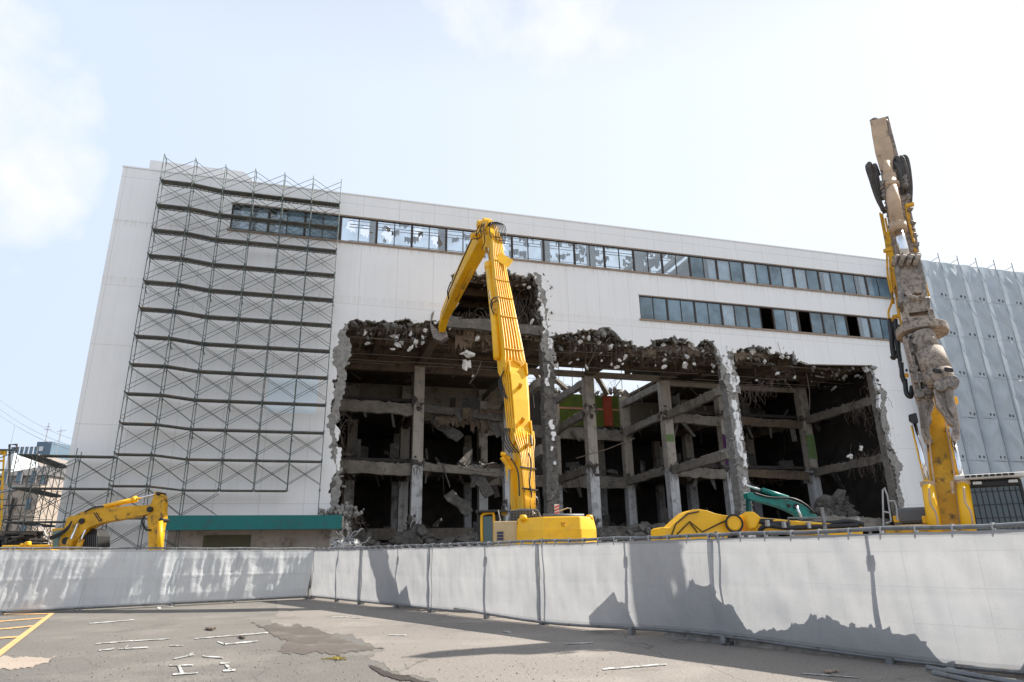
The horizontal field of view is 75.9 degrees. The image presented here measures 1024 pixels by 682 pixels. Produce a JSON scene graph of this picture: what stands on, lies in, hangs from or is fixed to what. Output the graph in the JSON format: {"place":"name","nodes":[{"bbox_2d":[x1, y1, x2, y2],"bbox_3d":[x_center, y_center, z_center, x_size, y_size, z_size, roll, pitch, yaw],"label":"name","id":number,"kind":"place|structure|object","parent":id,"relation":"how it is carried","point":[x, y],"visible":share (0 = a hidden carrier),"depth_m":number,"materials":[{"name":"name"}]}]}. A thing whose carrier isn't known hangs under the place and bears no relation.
{"place":"outdoors","nodes":[
{"label":"outdoors","id":0,"kind":"place"},
{"bbox_2d":[8,444,17,530],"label":"utility pole","id":1,"kind":"object","parent":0,"point":[9,472],"visible":0.56,"depth_m":65.45,"materials":[{"name":"metal"}]},
{"bbox_2d":[0,466,65,487],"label":"apartment building","id":2,"kind":"structure","parent":0,"point":[26,471],"depth_m":83.72,"materials":[{"name":"white concrete"}]},
{"bbox_2d":[1,400,71,438],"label":"overhead cable","id":3,"kind":"object","parent":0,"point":[32,421],"visible":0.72,"depth_m":99.17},
{"bbox_2d":[0,586,437,681],"bbox_3d":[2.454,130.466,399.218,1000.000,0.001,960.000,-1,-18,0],"label":"ground","id":4,"kind":"structure","parent":0,"point":[185,625],"depth_m":11.60,"materials":[{"name":"grey asphalt"}]},
{"bbox_2d":[0,451,6,530],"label":"ladder mast","id":5,"kind":"object","parent":4,"relation":"on","point":[3,453],"visible":0.82,"depth_m":39.43,"materials":[{"name":"yellow metal"}]},
{"bbox_2d":[0,486,17,492],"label":"street lamp","id":6,"kind":"object","parent":4,"relation":"on","point":[11,490],"visible":0.76,"depth_m":33.37,"materials":[{"name":"grey metal"}]},
{"bbox_2d":[3,498,24,530],"bbox_3d":[-37.043,14.610,48.050,1.800,6.055,0.380,-1,-18,0],"label":"utility pole","id":7,"kind":"object","parent":4,"relation":"on","point":[10,518],"visible":0.47,"depth_m":48.55,"materials":[{"name":"metal"}]},
{"bbox_2d":[5,453,37,471],"bbox_3d":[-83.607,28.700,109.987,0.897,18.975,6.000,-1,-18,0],"label":"tower block","id":8,"kind":"structure","parent":4,"relation":"on","point":[24,462],"depth_m":111.16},
{"bbox_2d":[0,531,47,549],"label":"stacked material","id":9,"kind":"object","parent":4,"relation":"on","point":[18,537],"visible":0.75,"depth_m":29.16,"materials":[{"name":"metal"}]},
{"bbox_2d":[0,613,53,655],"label":"yellow hatch marking","id":10,"kind":"object","parent":4,"relation":"on","point":[4,649],"visible":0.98,"depth_m":15.44,"materials":[{"name":"paint"}]},
{"bbox_2d":[0,655,55,669],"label":"sandy patch","id":11,"kind":"object","parent":4,"relation":"on","point":[8,663],"visible":1,"depth_m":10.37,"materials":[{"name":"beige sand"}]},
{"bbox_2d":[0,471,61,544],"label":"apartment building","id":12,"kind":"structure","parent":4,"relation":"on","point":[18,494],"depth_m":68.73,"materials":[{"name":"beige concrete"}]},
{"bbox_2d":[0,471,7,483],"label":"window","id":13,"kind":"structure","parent":12,"relation":"in","point":[5,472],"depth_m":69.17,"materials":[{"name":"blue glass"}]},
{"bbox_2d":[15,471,22,483],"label":"window","id":14,"kind":"structure","parent":12,"relation":"in","point":[19,476],"depth_m":69.17,"materials":[{"name":"blue glass"}]},
{"bbox_2d":[24,497,31,509],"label":"window","id":15,"kind":"structure","parent":12,"relation":"in","point":[30,498],"depth_m":68.33,"materials":[{"name":"blue glass"}]},
{"bbox_2d":[30,471,37,482],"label":"window","id":16,"kind":"structure","parent":12,"relation":"in","point":[34,481],"depth_m":69.14,"materials":[{"name":"blue glass"}]},
{"bbox_2d":[0,415,69,449],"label":"overhead cable","id":17,"kind":"object","parent":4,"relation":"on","point":[31,434],"visible":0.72,"depth_m":98.51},
{"bbox_2d":[0,409,70,445],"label":"overhead cable","id":18,"kind":"object","parent":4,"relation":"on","point":[34,430],"visible":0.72,"depth_m":98.86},
{"bbox_2d":[11,446,67,466],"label":"office building","id":19,"kind":"structure","parent":4,"relation":"on","point":[63,461],"depth_m":120.20,"materials":[{"name":"white concrete"}]},
{"bbox_2d":[37,424,70,459],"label":"tower block","id":20,"kind":"structure","parent":4,"relation":"on","point":[46,448],"depth_m":131.28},
{"bbox_2d":[0,448,115,544],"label":"scaffold","id":21,"kind":"object","parent":4,"relation":"on","point":[40,490],"visible":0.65,"depth_m":34.16,"materials":[{"name":"grey metal"}]},
{"bbox_2d":[1,491,169,549],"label":"excavator","id":22,"kind":"object","parent":4,"relation":"on","point":[79,530],"visible":0.3,"depth_m":26.23,"materials":[{"name":"metal"}]},
{"bbox_2d":[0,546,313,615],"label":"sheet fence","id":23,"kind":"object","parent":4,"relation":"on","point":[45,580],"visible":1,"depth_m":21.84,"materials":[{"name":"grey metal"}]},
{"bbox_2d":[98,153,341,549],"bbox_3d":[-16.124,0.988,38.323,10.722,25.210,1.252,4,-19,-15],"label":"scaffold","id":24,"kind":"object","parent":4,"relation":"on","point":[220,215],"visible":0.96,"depth_m":38.70,"materials":[{"name":"grey metal"}]},
{"bbox_2d":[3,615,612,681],"bbox_3d":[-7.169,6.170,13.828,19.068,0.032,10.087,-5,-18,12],"label":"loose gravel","id":25,"kind":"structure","parent":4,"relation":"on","point":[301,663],"depth_m":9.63,"materials":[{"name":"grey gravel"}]},
{"bbox_2d":[251,622,373,654],"bbox_3d":[-4.474,5.963,13.345,1.577,0.001,7.034,9,-21,-30],"label":"asphalt patch","id":26,"kind":"object","parent":4,"relation":"on","point":[304,640],"visible":1,"depth_m":12.18,"materials":[{"name":"grey asphalt"}]},
{"bbox_2d":[321,655,346,659],"bbox_3d":[-2.671,4.857,10.071,0.431,0.030,0.277,-11,-21,29],"label":"yellow rope scrap","id":27,"kind":"object","parent":4,"relation":"on","point":[336,657],"visible":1,"depth_m":10.05,"materials":[{"name":"yellow fabric"}]},
{"bbox_2d":[329,523,370,549],"bbox_3d":[-8.526,10.459,34.266,1.616,1.813,1.888,15,-24,-40],"label":"twisted metal scrap","id":28,"kind":"object","parent":4,"relation":"on","point":[351,542],"visible":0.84,"depth_m":34.25,"materials":[{"name":"grey metal"}]},
{"bbox_2d":[370,665,428,681],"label":"asphalt crack","id":29,"kind":"object","parent":4,"relation":"on","point":[395,676],"visible":1,"depth_m":8.55,"materials":[{"name":"black asphalt"}]},
{"bbox_2d":[90,606,857,677],"bbox_3d":[-5.030,6.248,14.215,6.924,0.001,21.727,12,-22,-34],"label":"white ground marking","id":30,"kind":"object","parent":4,"relation":"on","point":[190,654],"visible":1,"depth_m":11.47,"materials":[{"name":"paint"}]},
{"bbox_2d":[430,218,596,545],"bbox_3d":[-1.027,2.349,31.337,4.236,17.826,22.226,3,-18,-11],"label":"reach excavator","id":31,"kind":"object","parent":4,"relation":"on","point":[526,521],"visible":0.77,"depth_m":24.39,"materials":[{"name":"metal"}]},
{"bbox_2d":[55,160,1023,585],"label":"demolished building","id":32,"kind":"structure","parent":4,"relation":"on","point":[773,368],"depth_m":48.15,"materials":[{"name":"paint"}]},
{"bbox_2d":[230,204,269,231],"bbox_3d":[-16.684,-7.769,41.898,2.224,1.824,0.200,4,-19,-15],"label":"window","id":33,"kind":"structure","parent":32,"relation":"in","point":[265,214],"depth_m":42.02,"materials":[{"name":"blue glass"}]},
{"bbox_2d":[268,208,305,235],"bbox_3d":[-14.540,-7.619,42.487,2.214,1.824,0.200,4,-19,-15],"label":"window","id":34,"kind":"structure","parent":32,"relation":"in","point":[295,217],"depth_m":42.56,"materials":[{"name":"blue glass"}]},
{"bbox_2d":[304,212,340,239],"bbox_3d":[-12.391,-7.483,43.034,2.224,1.824,0.112,4,-19,-15],"label":"window","id":35,"kind":"structure","parent":32,"relation":"in","point":[324,220],"depth_m":43.05,"materials":[{"name":"blue glass"}]},
{"bbox_2d":[340,216,376,243],"bbox_3d":[-10.187,-7.329,43.639,2.346,1.824,0.112,4,-19,-15],"label":"window","id":36,"kind":"structure","parent":32,"relation":"in","point":[359,219],"depth_m":43.77,"materials":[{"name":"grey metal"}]},
{"bbox_2d":[376,220,411,246],"bbox_3d":[-7.921,-7.170,44.262,2.346,1.824,0.112,4,-19,-15],"label":"window","id":37,"kind":"structure","parent":32,"relation":"in","point":[394,223],"depth_m":44.38,"materials":[{"name":"grey metal"}]},
{"bbox_2d":[412,224,445,250],"bbox_3d":[-5.661,-7.012,44.882,2.346,1.824,0.112,4,-19,-15],"label":"window","id":38,"kind":"structure","parent":32,"relation":"in","point":[429,227],"depth_m":45.00,"materials":[{"name":"grey metal"}]},
{"bbox_2d":[446,228,474,252],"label":"window","id":39,"kind":"structure","parent":32,"relation":"in","point":[463,231],"depth_m":45.55,"materials":[{"name":"grey metal"}]},
{"bbox_2d":[502,234,511,257],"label":"window","id":40,"kind":"structure","parent":32,"relation":"in","point":[502,234],"depth_m":46.49,"materials":[{"name":"grey metal"}]},
{"bbox_2d":[512,235,543,260],"bbox_3d":[1.128,-6.538,46.746,2.346,1.824,0.112,4,-19,-15],"label":"window","id":41,"kind":"structure","parent":32,"relation":"in","point":[527,238],"depth_m":46.85,"materials":[{"name":"grey metal"}]},
{"bbox_2d":[543,239,574,263],"bbox_3d":[3.391,-6.380,47.367,2.346,1.824,0.112,4,-19,-15],"label":"window","id":42,"kind":"structure","parent":32,"relation":"in","point":[543,239],"depth_m":47.49,"materials":[{"name":"grey metal"}]},
{"bbox_2d":[574,243,604,267],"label":"window","id":43,"kind":"structure","parent":32,"relation":"in","point":[588,245],"depth_m":48.11,"materials":[{"name":"grey metal"}]},
{"bbox_2d":[604,246,634,270],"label":"window","id":44,"kind":"structure","parent":32,"relation":"in","point":[604,246],"depth_m":48.70,"materials":[{"name":"grey metal"}]},
{"bbox_2d":[633,249,662,273],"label":"window","id":45,"kind":"structure","parent":32,"relation":"in","point":[633,249],"depth_m":49.39,"materials":[{"name":"grey metal"}]},
{"bbox_2d":[639,296,668,320],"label":"window","id":46,"kind":"structure","parent":32,"relation":"in","point":[655,308],"depth_m":48.13,"materials":[{"name":"blue glass"}]},
{"bbox_2d":[661,252,690,276],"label":"window","id":47,"kind":"structure","parent":32,"relation":"in","point":[675,255],"depth_m":49.99,"materials":[{"name":"grey metal"}]},
{"bbox_2d":[667,298,695,322],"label":"window","id":48,"kind":"structure","parent":32,"relation":"in","point":[679,310],"depth_m":48.73,"materials":[{"name":"blue glass"}]},
{"bbox_2d":[689,256,718,279],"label":"window","id":49,"kind":"structure","parent":32,"relation":"in","point":[696,263],"depth_m":50.49,"materials":[{"name":"blue glass"}]},
{"bbox_2d":[694,301,722,324],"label":"window","id":50,"kind":"structure","parent":32,"relation":"in","point":[705,312],"depth_m":49.34,"materials":[{"name":"blue glass"}]},
{"bbox_2d":[716,259,744,281],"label":"window","id":51,"kind":"structure","parent":32,"relation":"in","point":[735,268],"depth_m":51.18,"materials":[{"name":"blue glass"}]},
{"bbox_2d":[721,303,749,326],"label":"window","id":52,"kind":"structure","parent":32,"relation":"in","point":[740,315],"depth_m":50.00,"materials":[{"name":"blue glass"}]},
{"bbox_2d":[742,262,770,284],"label":"window","id":53,"kind":"structure","parent":32,"relation":"in","point":[761,270],"depth_m":51.79,"materials":[{"name":"blue glass"}]},
{"bbox_2d":[747,306,774,328],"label":"window","id":54,"kind":"structure","parent":32,"relation":"in","point":[754,314],"depth_m":50.44,"materials":[{"name":"blue glass"}]},
{"bbox_2d":[768,265,795,287],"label":"window","id":55,"kind":"structure","parent":32,"relation":"in","point":[779,276],"depth_m":52.41,"materials":[{"name":"blue glass"}]},
{"bbox_2d":[772,308,800,331],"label":"window","id":56,"kind":"structure","parent":32,"relation":"in","point":[780,320],"depth_m":51.16,"materials":[{"name":"blue glass"}]},
{"bbox_2d":[793,267,820,289],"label":"window","id":57,"kind":"structure","parent":32,"relation":"in","point":[812,278],"depth_m":53.03,"materials":[{"name":"blue glass"}]},
{"bbox_2d":[797,310,824,333],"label":"window","id":58,"kind":"structure","parent":32,"relation":"in","point":[816,321],"depth_m":51.87,"materials":[{"name":"blue glass"}]},
{"bbox_2d":[818,270,844,292],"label":"window","id":59,"kind":"structure","parent":32,"relation":"in","point":[836,280],"depth_m":53.70,"materials":[{"name":"blue glass"}]},
{"bbox_2d":[822,313,848,335],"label":"window","id":60,"kind":"structure","parent":32,"relation":"in","point":[836,324],"depth_m":52.35,"materials":[{"name":"blue glass"}]},
{"bbox_2d":[842,273,868,294],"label":"window","id":61,"kind":"structure","parent":32,"relation":"in","point":[848,279],"depth_m":54.21,"materials":[{"name":"blue glass"}]},
{"bbox_2d":[845,315,871,337],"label":"window","id":62,"kind":"structure","parent":32,"relation":"in","point":[864,321],"depth_m":53.18,"materials":[{"name":"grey glass"}]},
{"bbox_2d":[865,276,890,297],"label":"window","id":63,"kind":"structure","parent":32,"relation":"in","point":[877,286],"depth_m":54.83,"materials":[{"name":"blue glass"}]},
{"bbox_2d":[869,317,888,338],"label":"window","id":64,"kind":"structure","parent":32,"relation":"in","point":[879,328],"depth_m":53.49,"materials":[{"name":"blue glass"}]},
{"bbox_2d":[347,520,778,548],"bbox_3d":[4.366,14.663,45.269,38.776,4.445,8.419,3,-18,-12],"label":"rubble heap","id":65,"kind":"object","parent":4,"relation":"on","point":[418,534],"visible":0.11,"depth_m":43.90,"materials":[{"name":"concrete"}]},
{"bbox_2d":[651,509,863,539],"bbox_3d":[5.668,4.832,14.166,5.247,2.309,2.784,-1,-18,0],"label":"excavator boom","id":66,"kind":"object","parent":4,"relation":"on","point":[694,521],"visible":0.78,"depth_m":13.62,"materials":[{"name":"yellow paint"}]},
{"bbox_2d":[743,484,817,519],"bbox_3d":[16.101,9.911,34.306,8.426,4.648,4.108,-1,-18,0],"label":"excavator","id":67,"kind":"object","parent":4,"relation":"on","point":[783,502],"visible":0.14,"depth_m":33.04,"materials":[{"name":"metal"}]},
{"bbox_2d":[787,507,827,534],"bbox_3d":[5.880,4.418,12.776,0.130,2.235,1.012,4,-19,-16],"label":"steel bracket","id":68,"kind":"object","parent":4,"relation":"on","point":[823,518],"visible":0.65,"depth_m":12.65,"materials":[{"name":"grey metal"}]},
{"bbox_2d":[813,489,859,516],"bbox_3d":[25.247,14.999,51.283,7.204,6.764,3.813,3,-18,-12],"label":"rubble heap","id":69,"kind":"object","parent":4,"relation":"on","point":[837,503],"visible":0.21,"depth_m":51.74,"materials":[{"name":"concrete"}]},
{"bbox_2d":[865,116,1023,532],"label":"reach excavator","id":70,"kind":"object","parent":4,"relation":"on","point":[953,493],"visible":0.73,"depth_m":15.32,"materials":[{"name":"metal"}]},
{"bbox_2d":[921,253,1023,487],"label":"sheeted scaffold","id":71,"kind":"object","parent":4,"relation":"on","point":[995,444],"visible":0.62,"depth_m":53.26,"materials":[{"name":"grey"}]},
{"bbox_2d":[0,0,1023,473],"label":"sky","id":72,"kind":"structure","parent":0,"point":[736,120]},
{"bbox_2d":[271,598,1023,681],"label":"pale asphalt","id":73,"kind":"structure","parent":0,"point":[685,660],"depth_m":10.10,"materials":[{"name":"grey asphalt"}]},
{"bbox_2d":[310,522,1023,674],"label":"sheet fence","id":74,"kind":"object","parent":73,"relation":"on","point":[953,598],"visible":1,"depth_m":10.48,"materials":[{"name":"grey metal"}]},
{"bbox_2d":[657,629,1023,675],"bbox_3d":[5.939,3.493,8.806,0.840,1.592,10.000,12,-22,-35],"label":"kerb","id":75,"kind":"object","parent":73,"relation":"on","point":[708,639],"visible":0.01,"depth_m":10.55,"materials":[{"name":"concrete"}]},
{"bbox_2d":[925,665,1023,681],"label":"pipe bundle","id":76,"kind":"object","parent":73,"relation":"on","point":[952,673],"visible":1,"depth_m":7.39,"materials":[{"name":"grey metal"}]},
{"bbox_2d":[824,669,838,672],"bbox_3d":[3.996,4.140,8.241,0.234,0.020,0.125,6,-19,-22],"label":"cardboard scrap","id":77,"kind":"object","parent":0,"point":[829,670],"visible":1,"depth_m":8.22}
]}

